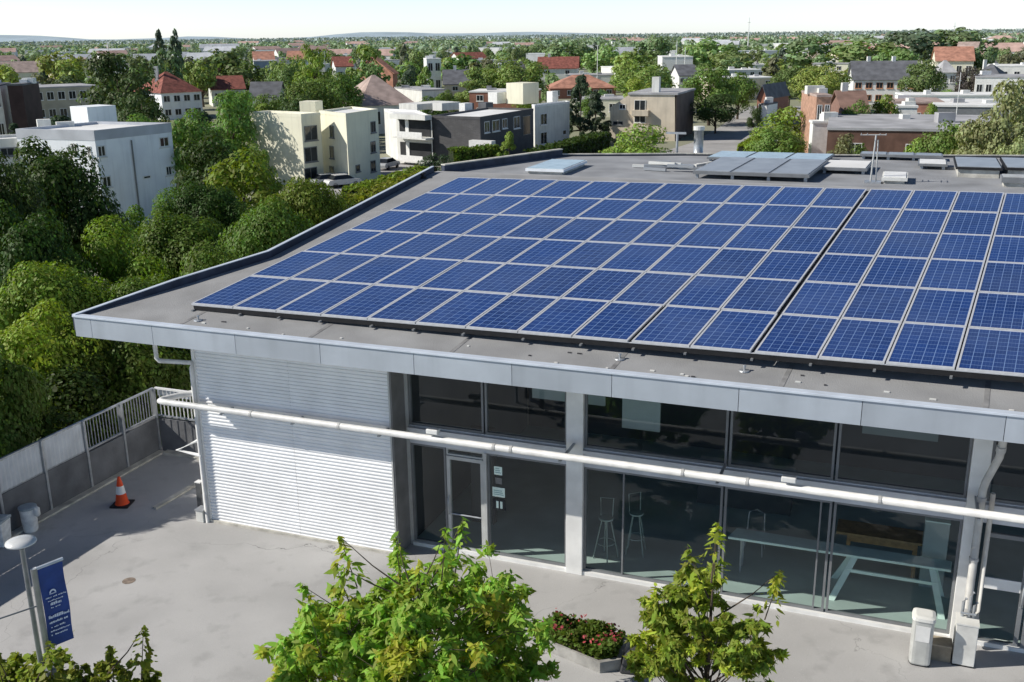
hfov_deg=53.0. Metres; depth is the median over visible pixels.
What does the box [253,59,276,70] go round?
blue grey shed
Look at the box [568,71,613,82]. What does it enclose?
flat house
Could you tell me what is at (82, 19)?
sky
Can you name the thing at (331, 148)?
window
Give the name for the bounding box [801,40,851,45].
house
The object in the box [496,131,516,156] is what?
shrub
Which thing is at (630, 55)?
tree
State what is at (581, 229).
solar panel
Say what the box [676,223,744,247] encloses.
solar panel
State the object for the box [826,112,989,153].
brick workshop
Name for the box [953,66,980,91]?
tree
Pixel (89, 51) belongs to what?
house
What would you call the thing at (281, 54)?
tree
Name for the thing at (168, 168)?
window
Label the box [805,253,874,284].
solar panel
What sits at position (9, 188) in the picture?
tree
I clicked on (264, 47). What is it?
house
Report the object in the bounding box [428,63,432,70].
window
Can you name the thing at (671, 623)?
young tree
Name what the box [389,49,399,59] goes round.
tree
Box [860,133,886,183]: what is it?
roof aerial
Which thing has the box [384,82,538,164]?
apartment block
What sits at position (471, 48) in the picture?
tree
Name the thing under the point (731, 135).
road
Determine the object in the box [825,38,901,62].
tree
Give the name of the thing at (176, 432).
return fence
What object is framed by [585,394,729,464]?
window
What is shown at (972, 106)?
long low house
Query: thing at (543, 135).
window
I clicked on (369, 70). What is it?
tree
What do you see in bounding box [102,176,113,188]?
window
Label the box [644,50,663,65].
tree
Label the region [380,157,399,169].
parked car
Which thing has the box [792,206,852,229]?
solar panel
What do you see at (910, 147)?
bush
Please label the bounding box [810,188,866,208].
solar panel
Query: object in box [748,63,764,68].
house
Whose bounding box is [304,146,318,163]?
window
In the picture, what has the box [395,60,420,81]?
tree
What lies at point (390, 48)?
house
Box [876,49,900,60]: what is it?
tree
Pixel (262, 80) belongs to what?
tree
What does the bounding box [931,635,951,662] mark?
crate
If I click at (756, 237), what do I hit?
solar panel
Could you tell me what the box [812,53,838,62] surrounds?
tree
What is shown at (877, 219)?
solar panel
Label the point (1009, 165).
skylight
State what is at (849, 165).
skylight
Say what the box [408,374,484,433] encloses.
window
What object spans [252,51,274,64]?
red roof house
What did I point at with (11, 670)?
shrub
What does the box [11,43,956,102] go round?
suburb canopy
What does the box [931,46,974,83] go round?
orange roof house
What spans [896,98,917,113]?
white shed
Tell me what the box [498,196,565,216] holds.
solar panel
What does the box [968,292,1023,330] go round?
solar panel
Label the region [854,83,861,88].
window
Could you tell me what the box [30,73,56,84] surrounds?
tree
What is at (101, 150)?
window
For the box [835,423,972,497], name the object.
window
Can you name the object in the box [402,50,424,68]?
tree
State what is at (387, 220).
solar panel
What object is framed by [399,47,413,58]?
tree
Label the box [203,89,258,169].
tree
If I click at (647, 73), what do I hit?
tree
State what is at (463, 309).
solar panel
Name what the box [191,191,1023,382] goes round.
panel mounting
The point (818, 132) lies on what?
white annex
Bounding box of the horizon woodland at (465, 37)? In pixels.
[0,28,1023,46]
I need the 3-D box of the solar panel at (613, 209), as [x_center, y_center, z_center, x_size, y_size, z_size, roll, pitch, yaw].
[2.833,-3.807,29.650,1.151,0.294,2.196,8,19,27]
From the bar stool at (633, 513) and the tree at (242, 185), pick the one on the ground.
the tree at (242, 185)
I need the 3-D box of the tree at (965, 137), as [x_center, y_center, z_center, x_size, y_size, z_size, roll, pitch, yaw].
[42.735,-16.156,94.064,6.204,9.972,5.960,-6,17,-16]
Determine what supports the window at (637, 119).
in the beige house at (669, 109)
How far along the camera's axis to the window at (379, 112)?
184.25 m
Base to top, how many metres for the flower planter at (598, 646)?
0.612 m
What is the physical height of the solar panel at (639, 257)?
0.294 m
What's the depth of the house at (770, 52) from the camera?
594.28 m
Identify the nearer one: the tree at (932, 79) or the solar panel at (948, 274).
the solar panel at (948, 274)
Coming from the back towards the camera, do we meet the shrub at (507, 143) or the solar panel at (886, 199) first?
the shrub at (507, 143)
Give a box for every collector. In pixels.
[693,157,828,181]
[707,151,834,160]
[860,151,942,160]
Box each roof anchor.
[194,315,202,321]
[615,353,624,360]
[739,365,749,372]
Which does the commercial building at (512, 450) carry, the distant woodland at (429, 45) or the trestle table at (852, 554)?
the trestle table at (852, 554)
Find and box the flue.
[693,126,704,152]
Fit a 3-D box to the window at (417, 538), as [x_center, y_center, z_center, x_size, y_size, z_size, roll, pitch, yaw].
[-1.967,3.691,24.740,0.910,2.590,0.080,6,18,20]
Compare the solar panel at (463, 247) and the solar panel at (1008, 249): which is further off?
the solar panel at (463, 247)
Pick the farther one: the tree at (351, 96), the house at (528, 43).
the house at (528, 43)
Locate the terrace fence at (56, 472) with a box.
[0,387,163,537]
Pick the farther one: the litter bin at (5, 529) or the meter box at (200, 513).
the meter box at (200, 513)
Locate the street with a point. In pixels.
(384, 171)
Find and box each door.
[446,455,484,551]
[975,531,1023,646]
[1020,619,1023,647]
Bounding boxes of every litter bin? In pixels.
[0,514,10,547]
[17,503,40,532]
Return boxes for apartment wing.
[0,134,19,180]
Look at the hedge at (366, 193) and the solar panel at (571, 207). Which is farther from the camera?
the hedge at (366, 193)
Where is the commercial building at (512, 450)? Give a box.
[72,148,1023,652]
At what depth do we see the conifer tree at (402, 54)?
401.93 m
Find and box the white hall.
[658,53,692,70]
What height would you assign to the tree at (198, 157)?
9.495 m
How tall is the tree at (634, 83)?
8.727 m
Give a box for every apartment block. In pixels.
[15,104,176,225]
[249,100,380,185]
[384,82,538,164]
[532,91,569,148]
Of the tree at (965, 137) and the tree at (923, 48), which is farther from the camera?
the tree at (923, 48)
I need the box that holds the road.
[666,106,800,152]
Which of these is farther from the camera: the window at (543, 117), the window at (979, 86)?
the window at (979, 86)
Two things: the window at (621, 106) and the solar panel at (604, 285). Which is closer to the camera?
the solar panel at (604, 285)
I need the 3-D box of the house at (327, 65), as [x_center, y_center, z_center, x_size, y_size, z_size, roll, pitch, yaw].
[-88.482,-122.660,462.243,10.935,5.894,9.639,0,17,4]
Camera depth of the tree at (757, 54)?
519.16 m
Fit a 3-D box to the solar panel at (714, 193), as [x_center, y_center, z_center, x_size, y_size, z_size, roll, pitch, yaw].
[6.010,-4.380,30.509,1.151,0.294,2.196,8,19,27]
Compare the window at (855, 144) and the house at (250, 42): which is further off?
the house at (250, 42)
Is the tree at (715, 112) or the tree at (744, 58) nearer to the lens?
the tree at (715, 112)
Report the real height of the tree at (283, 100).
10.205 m
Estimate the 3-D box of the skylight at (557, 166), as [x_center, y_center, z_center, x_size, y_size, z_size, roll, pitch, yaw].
[1.619,-6.262,36.854,1.400,0.210,2.800,6,18,20]
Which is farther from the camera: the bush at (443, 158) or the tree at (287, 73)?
the tree at (287, 73)
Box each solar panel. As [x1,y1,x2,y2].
[191,276,288,307]
[233,279,329,311]
[251,251,338,278]
[276,281,372,315]
[291,253,377,280]
[304,230,383,253]
[321,285,415,319]
[333,256,419,284]
[343,231,421,255]
[349,210,422,231]
[368,288,462,323]
[375,258,461,287]
[381,233,460,257]
[387,212,459,232]
[390,193,457,211]
[416,291,509,327]
[419,261,504,290]
[423,235,500,260]
[424,213,496,234]
[425,194,493,212]
[426,177,489,193]
[461,178,523,194]
[462,195,528,214]
[463,215,534,237]
[464,237,542,263]
[465,263,549,294]
[466,294,558,332]
[495,179,557,196]
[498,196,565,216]
[503,216,574,238]
[508,239,584,266]
[512,266,595,297]
[518,298,609,336]
[532,180,592,197]
[537,198,602,217]
[545,218,614,241]
[553,241,628,269]
[562,269,644,301]
[567,181,628,198]
[572,302,662,342]
[576,199,641,219]
[587,220,656,243]
[599,244,674,271]
[605,182,665,200]
[612,272,693,306]
[617,200,681,221]
[631,221,699,245]
[632,305,719,347]
[644,183,703,201]
[647,246,721,275]
[659,202,722,223]
[666,275,745,309]
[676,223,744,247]
[683,184,742,203]
[690,310,776,352]
[697,248,769,278]
[702,203,764,224]
[721,278,799,313]
[723,225,790,251]
[725,185,782,204]
[746,204,808,226]
[748,251,819,281]
[755,314,839,358]
[767,186,824,205]
[771,227,837,253]
[782,281,858,319]
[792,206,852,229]
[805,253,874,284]
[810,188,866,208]
[819,318,901,363]
[825,229,889,256]
[841,285,915,323]
[842,208,901,232]
[857,189,912,209]
[860,256,928,288]
[877,231,939,258]
[886,322,965,369]
[891,209,949,233]
[903,288,975,326]
[904,190,957,210]
[918,259,984,291]
[931,233,991,260]
[942,211,998,235]
[951,191,1003,212]
[956,327,1023,376]
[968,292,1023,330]
[978,261,1023,294]
[986,236,1023,262]
[994,213,1023,236]
[1000,193,1023,213]
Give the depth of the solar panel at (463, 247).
27.05 m
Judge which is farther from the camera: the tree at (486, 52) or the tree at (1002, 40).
the tree at (1002, 40)
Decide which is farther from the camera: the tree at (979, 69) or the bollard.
the tree at (979, 69)
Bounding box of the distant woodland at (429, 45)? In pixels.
[0,32,1023,58]
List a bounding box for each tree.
[0,64,20,82]
[0,151,56,283]
[0,199,90,325]
[0,260,117,351]
[0,298,135,434]
[0,339,51,456]
[0,439,14,457]
[1,135,135,276]
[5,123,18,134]
[30,53,41,60]
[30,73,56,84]
[35,51,87,81]
[40,71,48,82]
[43,319,194,446]
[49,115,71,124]
[50,74,83,83]
[52,57,94,83]
[52,214,173,304]
[75,50,159,120]
[85,73,118,96]
[92,275,191,389]
[98,186,193,280]
[111,210,237,284]
[113,92,169,122]
[118,53,133,63]
[125,62,165,85]
[125,113,163,122]
[127,54,147,69]
[137,48,155,53]
[142,239,239,287]
[148,47,184,79]
[149,347,192,413]
[153,28,167,70]
[167,180,251,245]
[168,28,184,79]
[170,108,232,184]
[170,130,249,200]
[180,58,217,106]
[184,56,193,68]
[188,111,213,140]
[197,48,244,75]
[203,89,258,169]
[203,147,292,226]
[217,195,315,259]
[226,62,268,91]
[227,92,255,145]
[231,47,246,58]
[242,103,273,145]
[245,143,278,197]
[247,48,257,59]
[252,93,285,110]
[252,516,561,681]
[253,67,277,81]
[262,176,357,229]
[264,55,308,84]
[264,65,300,93]
[276,79,324,106]
[277,94,324,111]
[278,51,286,56]
[284,75,347,109]
[291,43,335,85]
[316,72,364,107]
[325,51,339,66]
[341,74,363,89]
[345,44,381,78]
[352,50,359,59]
[353,60,390,82]
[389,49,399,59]
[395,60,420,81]
[396,64,417,86]
[399,42,408,64]
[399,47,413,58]
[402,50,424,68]
[410,49,432,66]
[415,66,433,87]
[420,96,446,114]
[436,52,445,62]
[437,89,457,112]
[440,53,481,75]
[441,49,451,57]
[441,57,463,72]
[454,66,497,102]
[465,45,480,51]
[469,56,497,68]
[470,63,502,88]
[480,57,549,91]
[483,47,493,56]
[506,46,519,53]
[510,47,526,61]
[511,99,541,107]
[524,45,537,52]
[535,44,545,51]
[544,40,595,66]
[560,51,570,55]
[569,74,599,135]
[577,95,591,117]
[580,91,616,142]
[581,46,620,68]
[585,52,605,71]
[601,42,612,47]
[609,63,678,95]
[610,49,667,71]
[610,58,640,92]
[623,77,651,97]
[623,522,789,681]
[633,34,672,56]
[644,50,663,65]
[677,45,688,54]
[679,63,743,125]
[681,47,697,63]
[682,38,742,72]
[690,93,742,133]
[709,50,754,68]
[721,57,744,68]
[723,72,760,118]
[743,105,804,152]
[746,124,809,152]
[748,48,765,62]
[761,57,788,84]
[767,69,803,105]
[771,59,788,81]
[775,36,841,66]
[776,47,786,64]
[786,64,853,102]
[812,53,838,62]
[818,62,837,82]
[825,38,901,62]
[841,99,873,114]
[871,94,901,113]
[872,28,953,60]
[872,47,918,61]
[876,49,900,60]
[896,59,947,91]
[913,119,970,154]
[923,103,937,113]
[930,27,997,54]
[945,110,1009,154]
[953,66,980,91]
[968,68,989,79]
[970,77,1023,153]
[973,45,1000,70]
[996,47,1019,61]
[996,52,1023,63]
[997,37,1008,42]
[1004,38,1018,42]
[1014,47,1023,61]
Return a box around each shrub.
[0,635,112,681]
[67,625,161,681]
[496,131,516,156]
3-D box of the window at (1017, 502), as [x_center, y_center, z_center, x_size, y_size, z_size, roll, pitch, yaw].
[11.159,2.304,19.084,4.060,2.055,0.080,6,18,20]
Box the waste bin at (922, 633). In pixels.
[908,608,935,666]
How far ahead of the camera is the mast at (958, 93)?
134.47 m
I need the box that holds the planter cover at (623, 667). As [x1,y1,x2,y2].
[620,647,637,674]
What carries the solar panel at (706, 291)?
on the panel mounting
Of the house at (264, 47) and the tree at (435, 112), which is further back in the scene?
the house at (264, 47)
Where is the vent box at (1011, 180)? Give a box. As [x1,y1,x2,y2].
[1000,174,1023,187]
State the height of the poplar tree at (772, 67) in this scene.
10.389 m
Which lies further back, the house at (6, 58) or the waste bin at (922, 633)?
the house at (6, 58)
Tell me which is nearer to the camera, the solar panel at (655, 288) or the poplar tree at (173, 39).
the solar panel at (655, 288)
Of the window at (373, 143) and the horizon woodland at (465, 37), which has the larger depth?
the horizon woodland at (465, 37)
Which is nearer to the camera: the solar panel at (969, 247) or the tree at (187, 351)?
the solar panel at (969, 247)
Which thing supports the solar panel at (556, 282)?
on the panel mounting
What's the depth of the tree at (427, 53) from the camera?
428.93 m
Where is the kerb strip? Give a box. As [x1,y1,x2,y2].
[153,483,194,509]
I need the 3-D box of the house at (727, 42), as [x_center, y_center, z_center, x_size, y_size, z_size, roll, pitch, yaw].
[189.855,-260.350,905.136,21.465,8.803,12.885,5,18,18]
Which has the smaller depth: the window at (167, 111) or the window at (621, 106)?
the window at (621, 106)
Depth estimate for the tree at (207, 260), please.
40.66 m
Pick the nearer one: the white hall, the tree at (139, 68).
the tree at (139, 68)
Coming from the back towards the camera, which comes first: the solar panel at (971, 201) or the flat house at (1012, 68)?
the flat house at (1012, 68)
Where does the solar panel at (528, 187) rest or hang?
on the panel mounting
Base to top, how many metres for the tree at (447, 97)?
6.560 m
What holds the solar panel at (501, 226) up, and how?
on the panel mounting
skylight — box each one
[525,159,586,174]
[821,160,871,174]
[918,159,947,169]
[953,157,1002,177]
[1000,157,1023,173]
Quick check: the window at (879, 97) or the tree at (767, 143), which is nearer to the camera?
the tree at (767, 143)
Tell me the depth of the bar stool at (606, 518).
24.16 m
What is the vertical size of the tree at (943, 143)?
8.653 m
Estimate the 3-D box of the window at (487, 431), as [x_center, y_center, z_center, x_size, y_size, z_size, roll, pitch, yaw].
[0.312,1.243,23.085,1.980,2.055,0.080,6,18,20]
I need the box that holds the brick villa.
[547,75,617,98]
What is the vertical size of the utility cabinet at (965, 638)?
1.475 m
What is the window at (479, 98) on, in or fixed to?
in the house at (476, 96)
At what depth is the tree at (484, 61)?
301.18 m
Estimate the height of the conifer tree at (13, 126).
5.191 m
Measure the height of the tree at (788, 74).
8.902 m
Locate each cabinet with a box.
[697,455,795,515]
[918,516,950,588]
[951,592,979,668]
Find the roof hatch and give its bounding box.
[881,171,907,183]
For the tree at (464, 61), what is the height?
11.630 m
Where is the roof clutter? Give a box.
[632,160,710,170]
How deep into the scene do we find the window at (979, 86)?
222.08 m
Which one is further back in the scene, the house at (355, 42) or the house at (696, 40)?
the house at (355, 42)
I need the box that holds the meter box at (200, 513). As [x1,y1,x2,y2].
[194,494,205,522]
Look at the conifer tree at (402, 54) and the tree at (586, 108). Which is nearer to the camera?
the tree at (586, 108)
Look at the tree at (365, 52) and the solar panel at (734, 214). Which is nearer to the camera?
the solar panel at (734, 214)
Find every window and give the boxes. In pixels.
[0,123,5,134]
[0,147,17,157]
[46,92,54,100]
[49,109,56,117]
[57,91,65,99]
[60,108,68,116]
[68,91,76,99]
[79,90,86,98]
[97,145,107,158]
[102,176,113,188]
[159,136,170,148]
[163,95,170,102]
[165,109,171,115]
[165,166,173,176]
[173,95,180,101]
[175,108,181,115]
[183,94,190,101]
[193,94,200,100]
[304,125,318,141]
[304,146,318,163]
[304,167,316,179]
[329,125,334,138]
[329,146,334,159]
[329,166,333,173]
[355,164,361,172]
[370,121,376,133]
[370,141,376,153]
[370,160,376,172]
[378,111,380,125]
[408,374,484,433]
[411,443,448,544]
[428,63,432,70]
[435,63,439,70]
[436,80,440,87]
[446,448,482,459]
[452,86,457,90]
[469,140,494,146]
[476,95,483,101]
[484,121,490,133]
[484,383,565,444]
[487,453,565,566]
[492,119,499,132]
[502,118,507,129]
[513,116,520,129]
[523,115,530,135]
[540,113,547,125]
[540,132,546,144]
[583,467,723,592]
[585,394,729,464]
[612,121,622,125]
[619,104,625,109]
[634,100,645,109]
[634,116,645,123]
[720,486,832,611]
[728,411,837,479]
[816,105,821,119]
[824,105,829,111]
[825,502,962,633]
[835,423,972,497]
[848,143,861,153]
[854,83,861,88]
[865,83,871,88]
[875,95,881,100]
[876,82,882,88]
[886,82,893,88]
[949,75,954,82]
[976,84,982,91]
[985,84,991,91]
[986,441,1023,504]
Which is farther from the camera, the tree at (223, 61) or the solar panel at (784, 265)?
the tree at (223, 61)
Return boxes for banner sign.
[0,557,73,678]
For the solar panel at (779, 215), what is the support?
on the panel mounting
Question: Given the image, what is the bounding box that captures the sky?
[0,0,1023,38]
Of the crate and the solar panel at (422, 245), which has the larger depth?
the solar panel at (422, 245)
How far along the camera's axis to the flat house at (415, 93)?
220.44 m
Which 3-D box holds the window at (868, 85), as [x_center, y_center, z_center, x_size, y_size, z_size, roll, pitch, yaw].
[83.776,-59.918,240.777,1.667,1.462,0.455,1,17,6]
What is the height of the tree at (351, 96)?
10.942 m
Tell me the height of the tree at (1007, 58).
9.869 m
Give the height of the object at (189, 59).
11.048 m
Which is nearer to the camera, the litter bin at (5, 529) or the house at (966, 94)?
the litter bin at (5, 529)
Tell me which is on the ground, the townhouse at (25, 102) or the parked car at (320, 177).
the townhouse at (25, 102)
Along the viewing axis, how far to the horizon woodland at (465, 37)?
3265.61 m
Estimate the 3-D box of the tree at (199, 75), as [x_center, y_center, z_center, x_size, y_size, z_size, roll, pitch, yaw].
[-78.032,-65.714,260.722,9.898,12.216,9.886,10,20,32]
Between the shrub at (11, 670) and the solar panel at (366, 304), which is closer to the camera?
the shrub at (11, 670)
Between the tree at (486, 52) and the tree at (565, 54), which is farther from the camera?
the tree at (486, 52)
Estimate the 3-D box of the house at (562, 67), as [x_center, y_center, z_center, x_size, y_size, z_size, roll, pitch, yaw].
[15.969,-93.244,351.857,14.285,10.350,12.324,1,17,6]
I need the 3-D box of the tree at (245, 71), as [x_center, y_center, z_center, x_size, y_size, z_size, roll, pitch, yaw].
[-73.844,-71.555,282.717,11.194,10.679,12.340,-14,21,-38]
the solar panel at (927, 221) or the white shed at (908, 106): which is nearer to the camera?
the solar panel at (927, 221)
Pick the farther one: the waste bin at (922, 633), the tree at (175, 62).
the tree at (175, 62)
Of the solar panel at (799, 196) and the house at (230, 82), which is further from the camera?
the house at (230, 82)
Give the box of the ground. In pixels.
[1,30,1020,283]
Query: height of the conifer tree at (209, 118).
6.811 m
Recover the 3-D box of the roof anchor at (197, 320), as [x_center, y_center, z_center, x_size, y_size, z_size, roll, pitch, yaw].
[-7.261,-0.533,23.735,0.220,0.120,0.214,6,18,20]
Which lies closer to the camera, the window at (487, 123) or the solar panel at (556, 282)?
the solar panel at (556, 282)
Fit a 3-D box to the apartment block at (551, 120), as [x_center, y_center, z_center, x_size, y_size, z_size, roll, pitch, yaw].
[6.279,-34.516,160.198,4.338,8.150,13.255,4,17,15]
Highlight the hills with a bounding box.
[0,32,609,41]
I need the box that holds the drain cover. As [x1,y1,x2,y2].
[122,577,135,583]
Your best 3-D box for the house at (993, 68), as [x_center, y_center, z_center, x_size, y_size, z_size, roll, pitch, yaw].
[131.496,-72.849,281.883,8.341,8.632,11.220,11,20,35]
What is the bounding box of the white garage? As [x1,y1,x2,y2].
[760,97,777,124]
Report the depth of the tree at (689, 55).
435.44 m
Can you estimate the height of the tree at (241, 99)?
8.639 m
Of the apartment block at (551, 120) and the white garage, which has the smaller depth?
the apartment block at (551, 120)
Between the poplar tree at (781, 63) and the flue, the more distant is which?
the poplar tree at (781, 63)
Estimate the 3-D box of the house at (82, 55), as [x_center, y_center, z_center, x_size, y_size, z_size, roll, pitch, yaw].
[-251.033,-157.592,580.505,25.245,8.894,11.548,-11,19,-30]
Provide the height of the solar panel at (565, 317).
0.294 m
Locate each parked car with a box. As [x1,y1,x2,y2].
[311,173,341,187]
[323,173,361,187]
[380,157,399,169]
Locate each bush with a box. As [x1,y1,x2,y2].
[3,364,163,445]
[97,363,193,420]
[415,153,453,171]
[598,123,674,152]
[745,105,764,129]
[825,133,862,153]
[850,143,868,153]
[903,137,921,152]
[993,134,1023,154]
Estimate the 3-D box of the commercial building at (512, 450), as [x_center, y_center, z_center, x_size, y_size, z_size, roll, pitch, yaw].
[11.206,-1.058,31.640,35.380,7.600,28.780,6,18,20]
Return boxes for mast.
[597,46,598,78]
[956,74,961,114]
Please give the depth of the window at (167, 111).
221.65 m
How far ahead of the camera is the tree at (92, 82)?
253.69 m
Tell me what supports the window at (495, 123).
in the apartment block at (413, 135)
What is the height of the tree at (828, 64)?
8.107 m
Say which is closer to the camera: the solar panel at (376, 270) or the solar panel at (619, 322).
the solar panel at (619, 322)
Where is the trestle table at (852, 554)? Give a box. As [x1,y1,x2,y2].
[728,528,951,619]
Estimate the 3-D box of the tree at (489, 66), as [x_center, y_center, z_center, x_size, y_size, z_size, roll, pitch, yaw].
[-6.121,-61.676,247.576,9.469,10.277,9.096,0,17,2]
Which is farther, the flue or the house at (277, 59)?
the house at (277, 59)
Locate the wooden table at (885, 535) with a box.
[836,519,922,577]
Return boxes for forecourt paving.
[0,387,1023,681]
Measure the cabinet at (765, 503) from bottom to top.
1.140 m
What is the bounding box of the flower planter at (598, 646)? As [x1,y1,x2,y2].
[533,608,628,672]
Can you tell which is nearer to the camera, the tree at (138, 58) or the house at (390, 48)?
the tree at (138, 58)
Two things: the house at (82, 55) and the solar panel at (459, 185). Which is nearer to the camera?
the solar panel at (459, 185)
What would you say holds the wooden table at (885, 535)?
on the commercial building at (512, 450)
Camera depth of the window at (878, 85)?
240.24 m
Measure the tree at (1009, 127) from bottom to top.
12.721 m
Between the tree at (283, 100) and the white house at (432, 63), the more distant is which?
the white house at (432, 63)
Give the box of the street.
[293,163,438,195]
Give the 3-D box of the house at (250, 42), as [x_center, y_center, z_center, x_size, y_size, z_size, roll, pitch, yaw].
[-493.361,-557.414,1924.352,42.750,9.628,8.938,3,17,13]
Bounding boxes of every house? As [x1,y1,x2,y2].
[0,48,17,56]
[0,55,19,61]
[0,61,40,78]
[41,45,61,48]
[43,54,90,60]
[87,48,127,53]
[96,50,127,58]
[130,54,155,61]
[134,66,202,119]
[185,52,213,59]
[199,44,238,52]
[203,46,235,53]
[208,75,245,106]
[238,41,259,44]
[249,81,286,109]
[251,46,279,49]
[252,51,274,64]
[274,48,305,56]
[275,57,286,63]
[286,51,308,66]
[288,43,305,46]
[298,46,327,53]
[310,62,329,74]
[329,49,352,53]
[331,56,353,79]
[343,75,412,133]
[348,41,367,44]
[356,56,398,87]
[359,49,394,61]
[379,47,412,48]
[385,59,399,66]
[394,85,445,113]
[423,55,441,87]
[442,65,472,96]
[450,52,486,59]
[469,86,541,108]
[478,47,502,53]
[492,42,510,44]
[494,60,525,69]
[515,42,533,45]
[526,53,544,62]
[537,54,579,84]
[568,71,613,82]
[572,94,623,116]
[601,66,642,77]
[602,47,654,54]
[610,77,695,140]
[670,64,696,87]
[681,38,707,43]
[700,74,773,100]
[716,41,739,47]
[720,49,777,57]
[728,67,762,75]
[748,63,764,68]
[756,82,789,122]
[799,85,831,152]
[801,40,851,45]
[812,61,849,77]
[830,83,869,113]
[847,56,917,104]
[895,90,1009,111]
[930,60,956,91]
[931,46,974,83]
[932,98,1004,119]
[957,42,980,66]
[969,60,1006,91]
[973,71,1023,99]
[983,42,1022,49]
[987,35,1016,39]
[987,62,1023,73]
[1001,44,1023,53]
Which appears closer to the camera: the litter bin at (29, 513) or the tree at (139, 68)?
the litter bin at (29, 513)
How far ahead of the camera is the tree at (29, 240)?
41.32 m
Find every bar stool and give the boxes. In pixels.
[593,497,618,563]
[625,492,645,557]
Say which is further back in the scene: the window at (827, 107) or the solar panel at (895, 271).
the window at (827, 107)
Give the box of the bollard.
[194,479,202,506]
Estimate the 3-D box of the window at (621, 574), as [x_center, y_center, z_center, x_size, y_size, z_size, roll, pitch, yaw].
[3.102,4.187,22.870,3.100,2.590,0.080,6,18,20]
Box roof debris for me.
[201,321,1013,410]
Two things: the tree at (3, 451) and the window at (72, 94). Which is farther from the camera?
the window at (72, 94)
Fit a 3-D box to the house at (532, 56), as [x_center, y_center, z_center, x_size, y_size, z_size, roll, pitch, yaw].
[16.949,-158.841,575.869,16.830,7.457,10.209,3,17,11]
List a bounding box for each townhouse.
[0,80,12,134]
[6,78,43,127]
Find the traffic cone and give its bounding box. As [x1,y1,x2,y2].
[109,476,134,508]
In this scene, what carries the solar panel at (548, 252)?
on the panel mounting
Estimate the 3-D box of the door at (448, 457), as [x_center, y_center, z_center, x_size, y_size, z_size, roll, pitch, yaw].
[-1.094,3.929,24.381,0.950,2.470,0.168,6,18,20]
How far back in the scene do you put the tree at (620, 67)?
287.65 m
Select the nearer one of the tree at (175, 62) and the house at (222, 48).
the tree at (175, 62)
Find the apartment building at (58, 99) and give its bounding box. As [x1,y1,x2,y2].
[39,83,99,118]
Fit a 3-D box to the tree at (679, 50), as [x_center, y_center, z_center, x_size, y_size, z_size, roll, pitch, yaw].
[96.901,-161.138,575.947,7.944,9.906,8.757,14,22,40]
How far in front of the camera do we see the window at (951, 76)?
241.89 m
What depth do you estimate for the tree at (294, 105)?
151.41 m
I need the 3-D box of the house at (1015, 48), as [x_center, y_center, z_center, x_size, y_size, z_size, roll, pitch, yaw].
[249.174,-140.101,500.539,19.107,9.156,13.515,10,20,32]
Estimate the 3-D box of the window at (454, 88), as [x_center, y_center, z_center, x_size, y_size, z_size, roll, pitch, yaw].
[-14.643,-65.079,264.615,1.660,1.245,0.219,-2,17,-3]
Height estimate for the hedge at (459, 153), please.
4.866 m
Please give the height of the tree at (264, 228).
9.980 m
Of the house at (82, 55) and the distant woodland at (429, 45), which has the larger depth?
the distant woodland at (429, 45)
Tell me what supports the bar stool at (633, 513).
on the commercial building at (512, 450)
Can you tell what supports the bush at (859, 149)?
on the ground
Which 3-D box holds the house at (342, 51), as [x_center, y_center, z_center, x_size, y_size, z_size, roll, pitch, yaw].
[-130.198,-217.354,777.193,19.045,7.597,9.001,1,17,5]
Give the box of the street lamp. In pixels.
[4,534,42,663]
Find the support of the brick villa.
on the ground
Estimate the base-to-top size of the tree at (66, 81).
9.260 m
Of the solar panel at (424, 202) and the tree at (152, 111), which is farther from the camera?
the tree at (152, 111)
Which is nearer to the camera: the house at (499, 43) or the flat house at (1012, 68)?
the flat house at (1012, 68)
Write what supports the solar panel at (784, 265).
on the panel mounting
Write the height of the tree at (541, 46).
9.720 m
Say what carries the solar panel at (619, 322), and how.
on the panel mounting
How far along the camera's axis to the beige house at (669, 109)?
167.00 m
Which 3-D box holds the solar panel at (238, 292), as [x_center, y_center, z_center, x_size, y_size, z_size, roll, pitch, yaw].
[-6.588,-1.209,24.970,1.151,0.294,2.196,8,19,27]
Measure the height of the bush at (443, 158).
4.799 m
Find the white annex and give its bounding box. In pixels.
[808,112,837,153]
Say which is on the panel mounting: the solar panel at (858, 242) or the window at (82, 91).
the solar panel at (858, 242)
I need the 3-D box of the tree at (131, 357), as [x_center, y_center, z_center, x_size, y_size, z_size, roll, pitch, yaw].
[-13.451,3.205,34.806,6.052,8.239,5.830,10,20,31]
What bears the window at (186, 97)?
in the hip roof house at (177, 97)
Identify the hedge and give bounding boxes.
[338,164,427,196]
[341,169,422,208]
[447,143,502,162]
[522,131,611,152]
[737,132,760,151]
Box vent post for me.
[666,132,685,152]
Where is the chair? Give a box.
[744,509,764,556]
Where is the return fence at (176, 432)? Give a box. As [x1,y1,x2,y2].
[154,387,198,459]
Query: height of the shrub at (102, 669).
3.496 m
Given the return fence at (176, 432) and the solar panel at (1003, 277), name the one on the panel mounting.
the solar panel at (1003, 277)
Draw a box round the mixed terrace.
[889,95,943,113]

